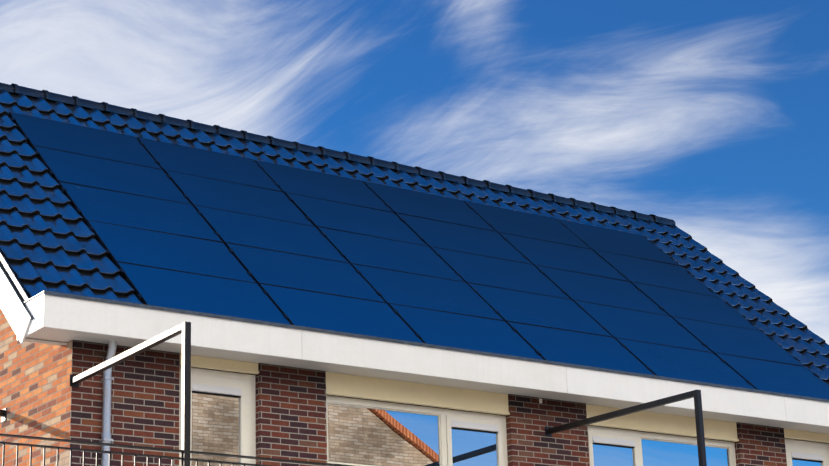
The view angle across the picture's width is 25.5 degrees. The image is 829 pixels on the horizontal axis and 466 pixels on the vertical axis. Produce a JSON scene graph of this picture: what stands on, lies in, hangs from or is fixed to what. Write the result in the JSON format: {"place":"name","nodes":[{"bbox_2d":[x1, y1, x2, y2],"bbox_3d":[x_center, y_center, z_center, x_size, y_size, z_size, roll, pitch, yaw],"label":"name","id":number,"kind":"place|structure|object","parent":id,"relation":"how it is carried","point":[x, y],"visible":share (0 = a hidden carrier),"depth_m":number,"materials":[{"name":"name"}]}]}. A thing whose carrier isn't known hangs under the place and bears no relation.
{"place":"outdoors","nodes":[
{"label":"outdoors","id":0,"kind":"place"},
{"bbox_2d":[0,408,6,422],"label":"wall lamp","id":1,"kind":"object","parent":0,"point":[3,413],"visible":0.98,"depth_m":18.77,"materials":[{"name":"metal"}]},
{"bbox_2d":[0,433,352,465],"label":"balcony railing","id":2,"kind":"object","parent":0,"point":[138,447],"visible":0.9,"depth_m":15.07,"materials":[{"name":"black metal"}]},
{"bbox_2d":[0,0,828,344],"label":"sky","id":3,"kind":"structure","parent":0,"point":[708,117],"materials":[{"name":"blue"}]},
{"label":"ground","id":4,"kind":"structure","parent":0,"visible":0},
{"bbox_2d":[0,308,828,465],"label":"house walls","id":5,"kind":"structure","parent":4,"relation":"on","point":[40,396],"depth_m":18.54,"materials":[{"name":"red brick"}]},
{"bbox_2d":[99,377,113,441],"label":"pipe brackets","id":6,"kind":"object","parent":5,"relation":"attached to","point":[106,439],"visible":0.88,"depth_m":17.55,"materials":[{"name":"grey metal"}]},
{"bbox_2d":[101,341,116,465],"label":"downpipe","id":7,"kind":"object","parent":5,"relation":"attached to","point":[106,414],"visible":0.67,"depth_m":17.63,"materials":[{"name":"metal"}]},
{"bbox_2d":[179,366,255,465],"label":"balcony door","id":8,"kind":"structure","parent":5,"relation":"attached to","point":[223,412],"depth_m":18.54,"materials":[{"name":"beige paint"}]},
{"bbox_2d":[180,354,258,374],"bbox_3d":[-1.989,1.331,18.609,0.921,0.111,0.056,10,-21,-34],"label":"lintel panel","id":9,"kind":"object","parent":5,"relation":"attached to","point":[223,364],"visible":0.71,"depth_m":18.62,"materials":[{"name":"beige paint"}]},
{"bbox_2d":[0,90,668,296],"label":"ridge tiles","id":10,"kind":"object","parent":5,"relation":"on","point":[191,129],"depth_m":25.47,"materials":[{"name":"ceramic"}]},
{"bbox_2d":[0,249,29,300],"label":"trim","id":11,"kind":"structure","parent":10,"relation":"attached to","point":[15,280],"depth_m":17.98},
{"bbox_2d":[0,82,675,224],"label":"ridge tiles","id":12,"kind":"object","parent":10,"relation":"on","point":[105,106],"visible":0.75,"depth_m":25.80,"materials":[{"name":"ceramic"}]},
{"bbox_2d":[0,89,828,384],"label":"roof tiles","id":13,"kind":"object","parent":10,"relation":"on","point":[49,241],"visible":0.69,"depth_m":23.77,"materials":[{"name":"blue ceramic"}]},
{"bbox_2d":[11,117,818,383],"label":"panel clamps","id":14,"kind":"object","parent":10,"relation":"on","point":[79,211],"visible":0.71,"depth_m":22.15,"materials":[{"name":"black metal"}]},
{"bbox_2d":[8,112,828,399],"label":"solar panels","id":15,"kind":"object","parent":14,"relation":"on","point":[160,239],"visible":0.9,"depth_m":22.57,"materials":[{"name":"blue glass"}]},
{"bbox_2d":[17,293,828,433],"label":"fascia","id":16,"kind":"structure","parent":10,"relation":"attached to","point":[62,319],"depth_m":19.54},
{"bbox_2d":[0,270,30,343],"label":"bargeboard","id":17,"kind":"object","parent":16,"relation":"attached to","point":[15,314],"visible":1,"depth_m":17.78,"materials":[{"name":"white paint"}]},
{"bbox_2d":[0,263,33,319],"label":"trim","id":18,"kind":"structure","parent":17,"relation":"attached to","point":[15,291],"depth_m":17.81,"materials":[{"name":"metal"}]},
{"bbox_2d":[25,338,66,344],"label":"verge soffit","id":19,"kind":"structure","parent":16,"relation":"on","point":[45,341],"depth_m":17.66,"materials":[{"name":"paint"}]},
{"bbox_2d":[23,290,828,401],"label":"gutter edge","id":20,"kind":"object","parent":16,"relation":"on","point":[383,339],"visible":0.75,"depth_m":19.55,"materials":[{"name":"grey metal"}]},
{"bbox_2d":[326,395,507,465],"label":"window","id":21,"kind":"structure","parent":5,"relation":"attached to","point":[361,432],"depth_m":19.86,"materials":[{"name":"clear glass"}]},
{"bbox_2d":[326,372,509,414],"bbox_3d":[0.052,1.757,19.981,2.453,0.236,0.056,10,-21,-34],"label":"lintel panel","id":22,"kind":"object","parent":5,"relation":"attached to","point":[361,387],"visible":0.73,"depth_m":19.94,"materials":[{"name":"beige paint"}]},
{"bbox_2d":[587,425,735,465],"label":"window","id":23,"kind":"structure","parent":5,"relation":"attached to","point":[613,447],"depth_m":21.84,"materials":[{"name":"beige paint"}]},
{"bbox_2d":[586,404,738,441],"bbox_3d":[2.982,2.284,21.978,2.453,0.236,0.056,10,-21,-34],"label":"lintel panel","id":24,"kind":"object","parent":5,"relation":"attached to","point":[673,424],"visible":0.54,"depth_m":21.98,"materials":[{"name":"beige paint"}]},
{"bbox_2d":[784,429,828,442],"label":"lintel panel","id":25,"kind":"object","parent":5,"relation":"attached to","point":[805,435],"visible":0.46,"depth_m":23.36,"materials":[{"name":"beige paint"}]},
{"bbox_2d":[785,439,828,465],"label":"window frame","id":26,"kind":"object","parent":5,"relation":"attached to","point":[802,453],"depth_m":23.35,"materials":[{"name":"beige paint"}]},
{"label":"extension walls","id":27,"kind":"object","parent":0,"visible":0},
{"bbox_3d":[1.313,3.966,18.521,17.330,0.250,2.500,10,-21,-34],"label":"balcony","id":28,"kind":"object","parent":27,"relation":"on","visible":0},
{"bbox_2d":[70,321,190,465],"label":"pergola frame","id":29,"kind":"object","parent":28,"relation":"on","point":[184,328],"visible":0.96,"depth_m":15.68,"materials":[{"name":"black metal"}]},
{"bbox_2d":[545,390,706,465],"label":"pergola frame","id":30,"kind":"object","parent":28,"relation":"on","point":[694,394],"visible":1,"depth_m":19.47,"materials":[{"name":"black metal"}]}
]}

